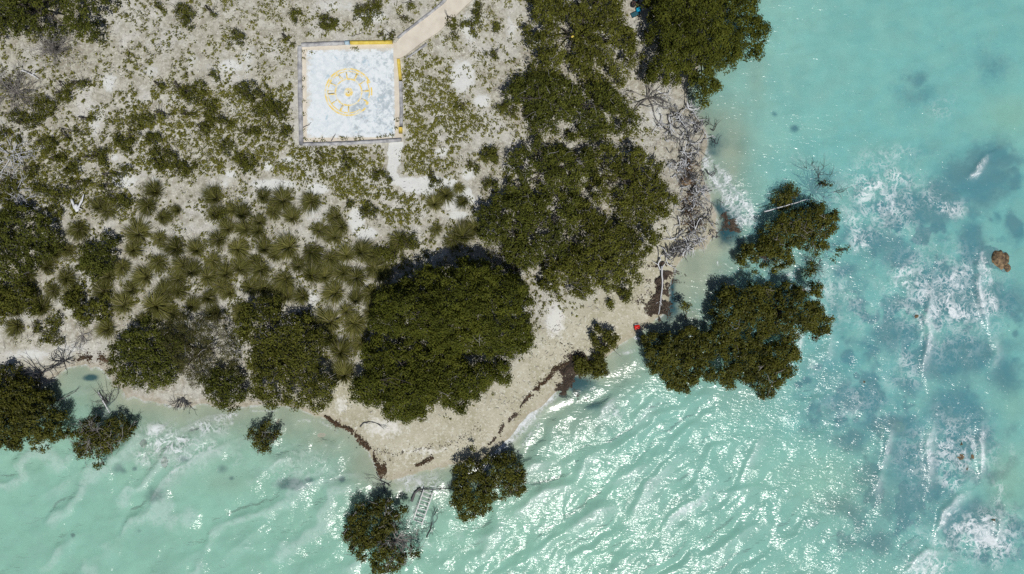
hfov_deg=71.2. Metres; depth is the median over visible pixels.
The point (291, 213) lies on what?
grass tussock
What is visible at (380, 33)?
shrub
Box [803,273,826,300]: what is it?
dead bush
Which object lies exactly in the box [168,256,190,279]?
grass tussock
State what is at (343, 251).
grass tussock
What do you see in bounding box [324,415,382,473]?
seaweed bank
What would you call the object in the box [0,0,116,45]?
coastal thicket
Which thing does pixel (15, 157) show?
dead bush
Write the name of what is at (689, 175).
seaweed bank
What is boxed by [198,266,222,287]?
grass tussock
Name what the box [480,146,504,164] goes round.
spiky bush
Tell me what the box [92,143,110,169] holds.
shrub
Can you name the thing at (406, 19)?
shrub
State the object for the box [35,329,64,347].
shrub
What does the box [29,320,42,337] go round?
shrub
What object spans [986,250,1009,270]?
reef rock
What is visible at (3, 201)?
shrub
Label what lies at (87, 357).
seaweed bank
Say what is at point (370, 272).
grass tussock
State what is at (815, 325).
mangrove tree
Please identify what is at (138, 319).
grass tussock
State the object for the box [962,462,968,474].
reef rock
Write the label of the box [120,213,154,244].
grass tussock
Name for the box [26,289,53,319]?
grass tussock
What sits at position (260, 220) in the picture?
grass tussock
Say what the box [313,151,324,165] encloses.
shrub
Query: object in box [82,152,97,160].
shrub
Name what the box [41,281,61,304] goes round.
grass tussock
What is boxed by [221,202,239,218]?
grass tussock
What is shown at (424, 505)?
ladder
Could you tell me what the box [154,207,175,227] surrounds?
grass tussock
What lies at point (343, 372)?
grass tussock
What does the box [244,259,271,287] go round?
grass tussock
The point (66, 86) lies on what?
shrub
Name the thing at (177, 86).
shrub
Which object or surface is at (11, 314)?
grass tussock
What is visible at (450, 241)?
grass tussock
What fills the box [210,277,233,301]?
grass tussock
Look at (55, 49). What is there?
dead bush
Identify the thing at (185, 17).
shrub
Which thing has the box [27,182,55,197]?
shrub
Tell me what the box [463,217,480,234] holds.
grass tussock
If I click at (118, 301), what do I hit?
grass tussock
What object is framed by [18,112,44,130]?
shrub
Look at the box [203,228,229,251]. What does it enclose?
grass tussock
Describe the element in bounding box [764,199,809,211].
driftwood log
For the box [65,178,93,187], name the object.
shrub
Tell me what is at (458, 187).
grass tussock
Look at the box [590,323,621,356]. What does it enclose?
mangrove bush
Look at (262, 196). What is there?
grass tussock
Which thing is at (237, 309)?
grass tussock
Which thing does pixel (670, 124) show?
driftwood branch
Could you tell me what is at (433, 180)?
shrub
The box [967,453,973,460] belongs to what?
reef rock
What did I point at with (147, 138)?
shrub
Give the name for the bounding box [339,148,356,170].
shrub
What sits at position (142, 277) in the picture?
grass tussock
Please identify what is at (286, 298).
grass tussock
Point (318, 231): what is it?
grass tussock
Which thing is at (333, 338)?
grass tussock
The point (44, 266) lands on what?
grass tussock
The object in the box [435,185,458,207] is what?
grass tussock
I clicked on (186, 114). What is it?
shrub
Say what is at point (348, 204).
shrub
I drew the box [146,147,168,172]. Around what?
shrub
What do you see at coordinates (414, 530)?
dead bush
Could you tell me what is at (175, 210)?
grass tussock
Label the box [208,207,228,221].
shrub
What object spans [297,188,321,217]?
grass tussock
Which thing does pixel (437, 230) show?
grass tussock
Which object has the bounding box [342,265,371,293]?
grass tussock
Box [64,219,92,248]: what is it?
grass tussock
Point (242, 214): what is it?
grass tussock
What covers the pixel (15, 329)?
grass tussock
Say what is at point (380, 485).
dead bush
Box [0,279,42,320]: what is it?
coastal bush
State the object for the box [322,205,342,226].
grass tussock
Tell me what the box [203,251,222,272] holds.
grass tussock
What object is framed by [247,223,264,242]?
grass tussock
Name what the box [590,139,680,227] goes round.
coastal thicket
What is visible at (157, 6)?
shrub
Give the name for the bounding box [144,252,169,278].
grass tussock
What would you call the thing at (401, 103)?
wall
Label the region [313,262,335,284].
grass tussock
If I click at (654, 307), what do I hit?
seaweed bank
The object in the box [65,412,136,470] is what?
mangrove tree
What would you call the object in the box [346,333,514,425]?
spreading tree
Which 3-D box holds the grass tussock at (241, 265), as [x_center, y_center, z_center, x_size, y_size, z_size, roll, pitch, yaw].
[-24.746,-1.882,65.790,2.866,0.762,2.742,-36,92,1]
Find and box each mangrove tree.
[0,363,70,453]
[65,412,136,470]
[337,496,422,573]
[449,444,528,523]
[639,324,744,394]
[707,279,836,349]
[728,336,802,400]
[734,236,795,274]
[757,200,840,258]
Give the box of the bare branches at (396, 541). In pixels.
[366,521,426,566]
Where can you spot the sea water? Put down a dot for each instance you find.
(988, 538)
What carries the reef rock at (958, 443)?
in the sea water
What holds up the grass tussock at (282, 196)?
on the ground
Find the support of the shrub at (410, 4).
on the ground
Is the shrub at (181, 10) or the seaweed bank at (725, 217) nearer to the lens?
the shrub at (181, 10)
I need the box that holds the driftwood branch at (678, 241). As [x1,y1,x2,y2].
[676,228,687,256]
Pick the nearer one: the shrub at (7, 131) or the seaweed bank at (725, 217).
the shrub at (7, 131)
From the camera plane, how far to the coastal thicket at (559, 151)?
63.56 m
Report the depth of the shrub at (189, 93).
65.27 m
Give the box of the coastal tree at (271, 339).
[228,294,338,414]
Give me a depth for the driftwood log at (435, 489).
66.87 m
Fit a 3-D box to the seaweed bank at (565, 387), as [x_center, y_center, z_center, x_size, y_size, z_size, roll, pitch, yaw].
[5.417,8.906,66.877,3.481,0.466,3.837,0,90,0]
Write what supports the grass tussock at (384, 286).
on the ground
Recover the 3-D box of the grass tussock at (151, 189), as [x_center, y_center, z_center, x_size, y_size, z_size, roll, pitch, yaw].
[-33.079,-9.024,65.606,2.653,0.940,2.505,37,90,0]
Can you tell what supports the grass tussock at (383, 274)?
on the ground
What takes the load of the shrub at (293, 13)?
on the ground
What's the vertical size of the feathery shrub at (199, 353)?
3.154 m
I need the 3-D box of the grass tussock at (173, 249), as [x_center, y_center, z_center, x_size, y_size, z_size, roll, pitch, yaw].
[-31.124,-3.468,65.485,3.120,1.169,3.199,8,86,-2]
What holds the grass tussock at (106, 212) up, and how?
on the ground
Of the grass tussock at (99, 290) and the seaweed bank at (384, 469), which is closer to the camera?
the grass tussock at (99, 290)
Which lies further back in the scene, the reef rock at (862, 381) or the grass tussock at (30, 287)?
the reef rock at (862, 381)
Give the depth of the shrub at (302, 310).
66.04 m
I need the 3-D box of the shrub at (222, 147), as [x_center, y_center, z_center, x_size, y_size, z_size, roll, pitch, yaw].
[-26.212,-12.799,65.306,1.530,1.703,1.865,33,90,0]
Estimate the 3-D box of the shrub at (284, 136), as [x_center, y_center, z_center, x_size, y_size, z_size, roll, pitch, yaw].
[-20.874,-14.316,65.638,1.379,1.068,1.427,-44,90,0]
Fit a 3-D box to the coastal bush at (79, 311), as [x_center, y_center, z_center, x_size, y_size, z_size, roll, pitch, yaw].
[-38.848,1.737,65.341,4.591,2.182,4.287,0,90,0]
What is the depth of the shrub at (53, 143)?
65.39 m
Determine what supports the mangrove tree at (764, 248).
on the ground
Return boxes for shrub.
[0,125,20,143]
[0,175,19,196]
[0,193,14,208]
[6,108,26,125]
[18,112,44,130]
[23,162,38,179]
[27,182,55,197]
[29,95,60,120]
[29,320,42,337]
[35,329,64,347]
[36,135,57,153]
[42,313,64,333]
[45,205,65,218]
[46,185,81,205]
[50,151,66,163]
[53,86,72,102]
[54,79,73,95]
[61,126,84,143]
[61,157,81,178]
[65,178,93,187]
[71,75,91,89]
[74,115,96,123]
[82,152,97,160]
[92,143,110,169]
[93,175,121,201]
[101,169,122,183]
[109,193,136,210]
[112,130,134,155]
[114,164,133,175]
[124,120,141,144]
[130,110,155,131]
[143,131,164,149]
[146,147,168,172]
[150,103,172,121]
[153,0,166,16]
[153,81,164,89]
[157,148,181,170]
[157,310,242,390]
[167,1,196,18]
[170,72,187,96]
[173,160,196,178]
[178,108,198,115]
[179,13,194,30]
[179,79,207,105]
[191,116,215,137]
[197,98,218,121]
[204,4,217,18]
[208,68,219,81]
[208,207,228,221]
[213,138,235,156]
[214,114,236,127]
[225,27,246,46]
[232,79,262,103]
[232,151,255,172]
[235,160,258,174]
[241,126,261,137]
[250,100,272,119]
[258,84,274,110]
[264,120,277,131]
[269,100,289,121]
[279,125,293,138]
[281,29,294,47]
[288,8,302,25]
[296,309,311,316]
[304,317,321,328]
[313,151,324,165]
[316,12,339,30]
[320,21,338,30]
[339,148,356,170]
[344,195,354,208]
[351,3,366,21]
[357,200,380,221]
[359,2,383,29]
[364,0,382,11]
[371,168,392,183]
[373,246,395,261]
[376,31,388,40]
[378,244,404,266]
[387,29,395,40]
[395,14,413,23]
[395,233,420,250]
[402,0,415,10]
[426,169,435,182]
[428,176,442,189]
[444,11,458,29]
[445,29,459,41]
[453,100,465,113]
[458,18,481,38]
[466,159,480,176]
[471,1,485,27]
[479,174,499,190]
[483,46,500,60]
[492,21,501,35]
[492,99,519,119]
[606,285,632,311]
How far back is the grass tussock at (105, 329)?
65.96 m
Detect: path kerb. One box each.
[397,0,446,38]
[406,43,426,58]
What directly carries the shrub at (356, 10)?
on the ground
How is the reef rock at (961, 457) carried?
in the sea water
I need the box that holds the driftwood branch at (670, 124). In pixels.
[659,118,685,134]
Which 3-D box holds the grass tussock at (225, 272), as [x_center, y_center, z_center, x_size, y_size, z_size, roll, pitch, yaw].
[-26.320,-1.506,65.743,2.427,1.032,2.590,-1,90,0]
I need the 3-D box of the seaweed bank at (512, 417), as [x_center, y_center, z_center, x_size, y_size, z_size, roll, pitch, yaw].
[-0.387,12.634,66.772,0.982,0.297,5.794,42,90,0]
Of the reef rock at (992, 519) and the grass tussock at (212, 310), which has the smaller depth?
the grass tussock at (212, 310)
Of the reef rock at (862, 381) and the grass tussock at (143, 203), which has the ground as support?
the grass tussock at (143, 203)
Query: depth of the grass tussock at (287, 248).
65.49 m
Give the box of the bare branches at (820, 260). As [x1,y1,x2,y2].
[800,254,826,278]
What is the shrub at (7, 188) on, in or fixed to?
on the ground
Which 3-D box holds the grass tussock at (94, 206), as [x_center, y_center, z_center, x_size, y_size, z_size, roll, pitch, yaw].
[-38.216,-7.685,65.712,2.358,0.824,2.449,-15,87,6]
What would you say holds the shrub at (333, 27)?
on the ground
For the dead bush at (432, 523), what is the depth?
67.43 m
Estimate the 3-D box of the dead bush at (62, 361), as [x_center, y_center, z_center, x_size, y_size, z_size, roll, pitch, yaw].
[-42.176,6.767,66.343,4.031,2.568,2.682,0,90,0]
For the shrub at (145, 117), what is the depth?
65.45 m
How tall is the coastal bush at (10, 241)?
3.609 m
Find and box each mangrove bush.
[243,418,281,455]
[572,355,594,376]
[589,352,610,380]
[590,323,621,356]
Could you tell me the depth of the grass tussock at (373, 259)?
65.64 m
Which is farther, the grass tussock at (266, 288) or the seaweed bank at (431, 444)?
the seaweed bank at (431, 444)
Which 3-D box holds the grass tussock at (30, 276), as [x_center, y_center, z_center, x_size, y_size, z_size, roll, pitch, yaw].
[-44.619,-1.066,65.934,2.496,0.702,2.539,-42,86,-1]
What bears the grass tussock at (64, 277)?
on the ground
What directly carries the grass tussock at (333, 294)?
on the ground
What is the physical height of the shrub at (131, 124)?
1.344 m
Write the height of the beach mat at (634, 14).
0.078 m
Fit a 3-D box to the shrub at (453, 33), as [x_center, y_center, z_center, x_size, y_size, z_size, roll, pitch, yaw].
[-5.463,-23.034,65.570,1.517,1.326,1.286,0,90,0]
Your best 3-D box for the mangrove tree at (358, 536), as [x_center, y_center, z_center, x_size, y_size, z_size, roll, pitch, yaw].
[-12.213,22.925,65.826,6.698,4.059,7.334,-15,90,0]
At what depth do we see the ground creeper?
65.92 m
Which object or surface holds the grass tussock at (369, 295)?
on the ground
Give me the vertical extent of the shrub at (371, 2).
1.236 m
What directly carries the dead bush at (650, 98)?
on the ground
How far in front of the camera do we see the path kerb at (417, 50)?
65.85 m
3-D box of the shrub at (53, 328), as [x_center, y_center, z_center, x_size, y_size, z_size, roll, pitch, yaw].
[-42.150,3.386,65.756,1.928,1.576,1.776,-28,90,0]
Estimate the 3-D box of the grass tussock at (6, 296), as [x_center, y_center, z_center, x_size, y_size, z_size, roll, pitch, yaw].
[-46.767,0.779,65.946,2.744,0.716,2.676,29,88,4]
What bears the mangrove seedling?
on the ground
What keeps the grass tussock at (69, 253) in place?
on the ground
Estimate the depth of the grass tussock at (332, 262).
65.60 m
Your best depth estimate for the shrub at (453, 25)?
65.52 m
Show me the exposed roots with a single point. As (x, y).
(183, 400)
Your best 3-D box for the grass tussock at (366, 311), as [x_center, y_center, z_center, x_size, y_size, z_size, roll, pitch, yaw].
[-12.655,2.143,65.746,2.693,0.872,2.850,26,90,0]
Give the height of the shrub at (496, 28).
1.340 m
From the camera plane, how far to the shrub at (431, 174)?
65.93 m
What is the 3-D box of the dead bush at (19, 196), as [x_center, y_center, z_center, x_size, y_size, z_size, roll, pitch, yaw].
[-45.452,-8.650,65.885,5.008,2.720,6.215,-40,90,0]
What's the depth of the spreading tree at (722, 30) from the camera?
61.60 m
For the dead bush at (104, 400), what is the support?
on the ground
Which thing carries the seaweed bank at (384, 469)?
on the ground
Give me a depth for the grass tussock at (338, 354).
65.60 m
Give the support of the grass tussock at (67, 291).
on the ground
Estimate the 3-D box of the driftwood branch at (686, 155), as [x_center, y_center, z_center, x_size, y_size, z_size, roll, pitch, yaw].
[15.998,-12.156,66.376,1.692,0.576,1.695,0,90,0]
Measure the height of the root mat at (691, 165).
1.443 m
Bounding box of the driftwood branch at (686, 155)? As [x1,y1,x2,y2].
[678,147,693,162]
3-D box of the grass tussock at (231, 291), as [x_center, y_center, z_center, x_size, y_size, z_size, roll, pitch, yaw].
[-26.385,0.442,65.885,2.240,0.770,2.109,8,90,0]
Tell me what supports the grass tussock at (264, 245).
on the ground
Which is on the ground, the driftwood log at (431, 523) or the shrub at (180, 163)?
the shrub at (180, 163)
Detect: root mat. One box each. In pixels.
[675,149,698,177]
[679,215,707,232]
[680,194,705,222]
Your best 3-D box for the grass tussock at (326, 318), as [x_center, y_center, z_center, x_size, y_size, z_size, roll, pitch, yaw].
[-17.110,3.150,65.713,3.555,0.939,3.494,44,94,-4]
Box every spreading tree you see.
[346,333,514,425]
[365,255,535,362]
[640,0,772,109]
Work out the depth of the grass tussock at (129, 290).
65.74 m
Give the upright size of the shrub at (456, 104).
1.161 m
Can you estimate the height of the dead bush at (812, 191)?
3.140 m
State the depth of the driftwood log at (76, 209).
65.65 m
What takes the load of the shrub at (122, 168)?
on the ground
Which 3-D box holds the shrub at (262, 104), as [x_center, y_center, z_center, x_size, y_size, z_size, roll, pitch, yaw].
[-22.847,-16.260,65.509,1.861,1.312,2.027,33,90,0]
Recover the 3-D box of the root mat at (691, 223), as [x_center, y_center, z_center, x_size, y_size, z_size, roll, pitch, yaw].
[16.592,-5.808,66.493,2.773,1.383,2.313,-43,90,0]
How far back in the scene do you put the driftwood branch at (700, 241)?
66.34 m
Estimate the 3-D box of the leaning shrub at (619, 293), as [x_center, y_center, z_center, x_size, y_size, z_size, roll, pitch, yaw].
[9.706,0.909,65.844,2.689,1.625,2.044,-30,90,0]
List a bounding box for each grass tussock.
[0,285,15,303]
[0,317,24,342]
[6,302,23,319]
[16,268,38,284]
[19,281,40,300]
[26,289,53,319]
[36,255,59,276]
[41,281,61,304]
[48,241,69,262]
[54,267,83,290]
[58,282,82,303]
[59,243,77,259]
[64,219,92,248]
[86,194,107,214]
[90,280,114,300]
[91,317,116,341]
[94,261,121,291]
[95,201,119,223]
[106,288,137,316]
[109,257,135,282]
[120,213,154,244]
[121,278,139,297]
[123,239,145,259]
[126,264,155,292]
[135,310,149,326]
[136,195,158,218]
[138,287,176,324]
[140,178,166,200]
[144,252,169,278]
[150,228,169,250]
[153,274,178,302]
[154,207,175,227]
[158,302,182,327]
[159,234,186,263]
[165,269,188,293]
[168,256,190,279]
[168,280,190,302]
[169,204,181,218]
[182,255,202,282]
[183,237,207,258]
[184,295,202,313]
[197,289,220,309]
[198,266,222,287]
[199,182,225,207]
[202,303,223,322]
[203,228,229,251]
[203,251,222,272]
[204,201,225,223]
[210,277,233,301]
[214,218,237,237]
[215,259,236,281]
[215,281,237,300]
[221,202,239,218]
[226,235,254,262]
[229,300,250,320]
[230,219,251,236]
[230,255,255,279]
[232,200,254,223]
[240,274,263,298]
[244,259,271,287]
[245,251,264,271]
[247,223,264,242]
[249,211,267,228]
[253,186,272,203]
[253,235,273,255]
[257,278,273,295]
[262,196,280,213]
[264,205,281,221]
[266,231,302,264]
[266,247,284,263]
[267,183,295,212]
[267,270,296,296]
[267,279,294,307]
[281,203,302,224]
[287,253,306,274]
[290,285,311,307]
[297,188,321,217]
[299,241,326,269]
[299,258,326,288]
[308,221,329,240]
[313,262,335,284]
[313,306,342,334]
[317,278,347,308]
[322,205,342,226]
[322,225,343,245]
[322,249,342,271]
[324,331,339,346]
[325,355,357,387]
[327,216,349,238]
[328,334,356,362]
[329,263,353,287]
[333,240,355,265]
[336,300,357,322]
[341,309,368,342]
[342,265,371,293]
[346,289,364,306]
[349,334,365,353]
[352,234,376,264]
[358,246,381,268]
[358,284,378,308]
[361,302,380,322]
[362,253,393,282]
[371,260,396,284]
[380,281,394,297]
[385,227,409,256]
[424,189,446,212]
[429,223,443,237]
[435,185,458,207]
[441,230,467,254]
[451,216,477,246]
[452,181,466,195]
[454,195,468,210]
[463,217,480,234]
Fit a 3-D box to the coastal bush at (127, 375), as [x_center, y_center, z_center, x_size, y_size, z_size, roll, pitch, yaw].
[-33.032,5.979,64.835,7.639,3.675,7.394,0,90,0]
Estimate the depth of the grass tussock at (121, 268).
65.75 m
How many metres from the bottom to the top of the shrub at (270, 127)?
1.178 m
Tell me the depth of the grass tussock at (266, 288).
65.85 m
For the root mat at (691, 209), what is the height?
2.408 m
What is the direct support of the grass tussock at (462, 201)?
on the ground
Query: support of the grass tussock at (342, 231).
on the ground
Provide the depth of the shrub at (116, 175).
65.59 m
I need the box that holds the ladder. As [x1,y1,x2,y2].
[413,489,433,524]
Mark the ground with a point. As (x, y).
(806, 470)
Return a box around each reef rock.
[139,440,146,447]
[161,457,167,467]
[678,177,690,184]
[859,378,866,384]
[876,421,883,438]
[909,455,916,464]
[953,450,964,460]
[954,439,963,447]
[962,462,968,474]
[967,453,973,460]
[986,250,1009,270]
[987,515,998,522]
[1001,263,1010,271]
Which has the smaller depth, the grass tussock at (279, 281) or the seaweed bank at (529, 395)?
the grass tussock at (279, 281)
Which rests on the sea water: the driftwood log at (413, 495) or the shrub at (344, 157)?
the driftwood log at (413, 495)
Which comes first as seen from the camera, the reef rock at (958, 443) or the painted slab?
the painted slab
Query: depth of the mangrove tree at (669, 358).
64.30 m
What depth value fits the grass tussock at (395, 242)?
65.54 m
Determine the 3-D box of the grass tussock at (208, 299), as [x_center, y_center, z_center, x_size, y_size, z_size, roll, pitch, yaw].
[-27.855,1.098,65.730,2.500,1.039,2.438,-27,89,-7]
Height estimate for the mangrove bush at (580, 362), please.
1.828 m
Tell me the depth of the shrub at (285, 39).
65.81 m
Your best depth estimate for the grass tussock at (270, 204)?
65.70 m
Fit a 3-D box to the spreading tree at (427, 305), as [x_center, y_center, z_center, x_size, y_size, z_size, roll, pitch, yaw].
[-5.487,1.928,62.343,15.189,7.781,9.643,0,90,0]
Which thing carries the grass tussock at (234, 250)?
on the ground
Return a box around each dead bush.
[0,58,46,122]
[0,127,42,179]
[1,154,48,215]
[19,354,63,387]
[20,16,78,69]
[38,346,77,375]
[63,323,97,356]
[91,384,118,413]
[367,477,391,496]
[400,519,430,548]
[417,507,442,536]
[488,240,510,266]
[622,63,675,130]
[786,157,851,214]
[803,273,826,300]
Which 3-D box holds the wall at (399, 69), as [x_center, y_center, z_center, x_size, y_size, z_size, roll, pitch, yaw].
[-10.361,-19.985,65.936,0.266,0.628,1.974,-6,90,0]
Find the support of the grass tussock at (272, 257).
on the ground
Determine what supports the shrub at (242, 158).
on the ground
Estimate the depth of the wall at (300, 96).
65.64 m
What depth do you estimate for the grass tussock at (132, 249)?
65.75 m
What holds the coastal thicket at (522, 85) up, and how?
on the ground
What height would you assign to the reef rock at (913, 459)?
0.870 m
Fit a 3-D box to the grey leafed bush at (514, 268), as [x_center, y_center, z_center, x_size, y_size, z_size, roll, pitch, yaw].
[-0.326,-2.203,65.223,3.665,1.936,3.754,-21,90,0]
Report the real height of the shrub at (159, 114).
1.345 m
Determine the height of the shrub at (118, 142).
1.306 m
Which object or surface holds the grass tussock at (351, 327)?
on the ground
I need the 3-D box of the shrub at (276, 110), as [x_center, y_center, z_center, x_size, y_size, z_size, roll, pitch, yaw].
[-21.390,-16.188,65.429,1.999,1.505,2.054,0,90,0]
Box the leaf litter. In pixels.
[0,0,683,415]
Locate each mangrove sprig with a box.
[770,181,801,212]
[801,259,820,278]
[815,179,834,189]
[830,245,850,263]
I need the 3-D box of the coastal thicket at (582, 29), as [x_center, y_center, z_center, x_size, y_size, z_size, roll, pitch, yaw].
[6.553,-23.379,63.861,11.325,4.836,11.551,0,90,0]
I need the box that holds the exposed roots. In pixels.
[166,395,196,412]
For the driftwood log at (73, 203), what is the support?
on the ground creeper
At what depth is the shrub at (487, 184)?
65.51 m
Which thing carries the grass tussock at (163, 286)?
on the ground
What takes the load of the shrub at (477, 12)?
on the ground
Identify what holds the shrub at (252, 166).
on the ground
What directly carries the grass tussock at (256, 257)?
on the ground
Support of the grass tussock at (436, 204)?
on the ground
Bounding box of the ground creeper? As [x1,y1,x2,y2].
[0,0,672,419]
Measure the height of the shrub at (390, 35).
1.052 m
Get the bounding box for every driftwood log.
[70,194,83,209]
[73,204,78,211]
[360,421,388,428]
[410,488,423,501]
[417,488,452,491]
[426,507,436,536]
[657,266,662,313]
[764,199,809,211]
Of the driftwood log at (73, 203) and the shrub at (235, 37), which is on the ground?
the shrub at (235, 37)
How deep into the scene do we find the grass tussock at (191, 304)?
65.75 m
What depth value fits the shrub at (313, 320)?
65.59 m
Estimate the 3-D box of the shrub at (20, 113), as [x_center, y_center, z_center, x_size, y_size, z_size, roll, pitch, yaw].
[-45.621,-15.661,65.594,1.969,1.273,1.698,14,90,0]
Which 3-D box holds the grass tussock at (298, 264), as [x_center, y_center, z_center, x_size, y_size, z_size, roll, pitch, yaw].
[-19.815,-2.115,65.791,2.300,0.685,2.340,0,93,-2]
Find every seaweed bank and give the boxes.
[74,351,108,365]
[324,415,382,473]
[374,426,480,456]
[375,459,390,478]
[410,454,433,470]
[487,397,527,444]
[525,361,569,399]
[554,367,587,400]
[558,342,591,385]
[632,261,692,325]
[671,158,704,229]
[715,210,745,238]
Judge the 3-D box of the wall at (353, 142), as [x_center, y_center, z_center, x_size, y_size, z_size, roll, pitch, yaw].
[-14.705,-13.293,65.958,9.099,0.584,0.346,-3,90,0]
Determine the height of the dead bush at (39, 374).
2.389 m
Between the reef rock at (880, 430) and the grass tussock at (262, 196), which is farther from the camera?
the reef rock at (880, 430)
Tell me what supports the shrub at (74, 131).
on the ground
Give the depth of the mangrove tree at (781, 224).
64.59 m
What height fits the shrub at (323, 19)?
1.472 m
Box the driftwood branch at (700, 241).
[696,232,704,252]
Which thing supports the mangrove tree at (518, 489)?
on the ground
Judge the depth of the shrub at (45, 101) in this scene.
65.38 m
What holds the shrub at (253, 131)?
on the ground
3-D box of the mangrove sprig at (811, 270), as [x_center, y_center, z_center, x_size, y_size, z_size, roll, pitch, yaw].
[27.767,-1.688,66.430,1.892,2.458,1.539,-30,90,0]
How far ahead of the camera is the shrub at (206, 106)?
65.41 m
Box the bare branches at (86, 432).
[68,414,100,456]
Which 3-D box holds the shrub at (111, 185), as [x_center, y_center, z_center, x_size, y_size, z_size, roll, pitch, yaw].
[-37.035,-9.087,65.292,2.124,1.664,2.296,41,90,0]
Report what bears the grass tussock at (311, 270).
on the ground
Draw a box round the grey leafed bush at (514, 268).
[483,240,523,272]
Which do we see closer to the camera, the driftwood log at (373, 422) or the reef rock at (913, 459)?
the driftwood log at (373, 422)
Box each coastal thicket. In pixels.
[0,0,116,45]
[472,189,583,276]
[492,136,598,202]
[496,68,642,144]
[522,0,645,92]
[537,196,668,301]
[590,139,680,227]
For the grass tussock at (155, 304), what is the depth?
65.57 m
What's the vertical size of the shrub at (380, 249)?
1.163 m
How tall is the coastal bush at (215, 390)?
2.902 m
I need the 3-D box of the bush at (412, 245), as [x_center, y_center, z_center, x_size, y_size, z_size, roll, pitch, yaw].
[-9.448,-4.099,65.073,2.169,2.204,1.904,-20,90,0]
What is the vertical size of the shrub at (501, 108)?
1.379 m
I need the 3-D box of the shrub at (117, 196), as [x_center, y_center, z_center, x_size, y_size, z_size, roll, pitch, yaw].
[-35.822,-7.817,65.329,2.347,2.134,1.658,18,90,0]
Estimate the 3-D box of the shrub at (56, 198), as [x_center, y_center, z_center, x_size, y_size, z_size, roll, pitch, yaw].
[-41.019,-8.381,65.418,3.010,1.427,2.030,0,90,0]
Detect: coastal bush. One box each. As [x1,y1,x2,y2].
[0,201,65,292]
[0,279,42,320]
[57,283,111,328]
[72,232,122,281]
[104,312,189,392]
[195,364,248,414]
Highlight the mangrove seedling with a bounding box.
[679,300,690,320]
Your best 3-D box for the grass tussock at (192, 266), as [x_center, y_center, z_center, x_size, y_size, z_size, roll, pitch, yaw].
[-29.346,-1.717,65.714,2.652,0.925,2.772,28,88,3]
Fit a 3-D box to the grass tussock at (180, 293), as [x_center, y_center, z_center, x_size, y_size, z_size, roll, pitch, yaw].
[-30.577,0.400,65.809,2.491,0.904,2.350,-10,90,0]
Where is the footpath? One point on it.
(424, 30)
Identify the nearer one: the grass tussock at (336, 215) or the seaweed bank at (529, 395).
the grass tussock at (336, 215)
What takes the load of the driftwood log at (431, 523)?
on the sea water
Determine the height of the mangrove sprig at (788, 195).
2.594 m
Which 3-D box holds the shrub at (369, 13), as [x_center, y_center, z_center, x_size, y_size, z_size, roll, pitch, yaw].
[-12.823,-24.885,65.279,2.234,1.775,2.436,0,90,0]
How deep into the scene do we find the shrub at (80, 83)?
65.48 m
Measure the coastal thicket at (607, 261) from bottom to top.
4.336 m
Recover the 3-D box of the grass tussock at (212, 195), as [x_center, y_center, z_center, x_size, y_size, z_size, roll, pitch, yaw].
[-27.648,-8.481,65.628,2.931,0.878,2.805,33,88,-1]
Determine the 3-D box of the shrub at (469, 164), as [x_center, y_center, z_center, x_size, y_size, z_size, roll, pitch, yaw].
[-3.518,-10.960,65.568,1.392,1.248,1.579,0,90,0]
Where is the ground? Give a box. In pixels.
[0,0,1023,573]
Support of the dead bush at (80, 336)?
on the ground
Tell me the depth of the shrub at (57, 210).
65.36 m
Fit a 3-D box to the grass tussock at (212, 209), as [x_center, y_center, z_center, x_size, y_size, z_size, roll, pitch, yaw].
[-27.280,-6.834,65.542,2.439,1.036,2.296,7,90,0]
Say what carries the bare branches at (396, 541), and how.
attached to the mangrove tree at (358, 536)
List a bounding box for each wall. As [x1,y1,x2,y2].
[297,46,303,145]
[301,41,344,46]
[303,138,401,145]
[350,40,392,44]
[397,59,401,80]
[399,81,402,126]
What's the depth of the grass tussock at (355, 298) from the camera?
65.65 m
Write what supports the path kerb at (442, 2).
on the ground
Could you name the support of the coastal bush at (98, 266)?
on the ground
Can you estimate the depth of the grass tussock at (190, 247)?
65.67 m
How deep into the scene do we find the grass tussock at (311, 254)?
65.70 m
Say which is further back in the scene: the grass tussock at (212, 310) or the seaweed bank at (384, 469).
the seaweed bank at (384, 469)
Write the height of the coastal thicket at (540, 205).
3.715 m
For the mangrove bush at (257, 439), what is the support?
on the ground
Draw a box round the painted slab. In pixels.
[302,43,402,142]
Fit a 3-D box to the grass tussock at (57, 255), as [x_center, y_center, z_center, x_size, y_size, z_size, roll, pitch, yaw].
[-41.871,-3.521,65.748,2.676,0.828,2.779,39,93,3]
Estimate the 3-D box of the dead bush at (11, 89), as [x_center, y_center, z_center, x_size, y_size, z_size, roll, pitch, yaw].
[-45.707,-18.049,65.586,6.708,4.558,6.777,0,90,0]
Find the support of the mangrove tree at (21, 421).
on the ground
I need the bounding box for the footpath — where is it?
[393,0,471,58]
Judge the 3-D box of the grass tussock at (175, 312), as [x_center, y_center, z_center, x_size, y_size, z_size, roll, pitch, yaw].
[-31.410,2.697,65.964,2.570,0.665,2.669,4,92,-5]
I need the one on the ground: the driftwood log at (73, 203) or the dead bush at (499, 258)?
the dead bush at (499, 258)
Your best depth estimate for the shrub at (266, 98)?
65.23 m
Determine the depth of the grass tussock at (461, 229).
65.69 m
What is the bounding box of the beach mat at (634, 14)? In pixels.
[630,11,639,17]
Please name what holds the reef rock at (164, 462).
on the ground

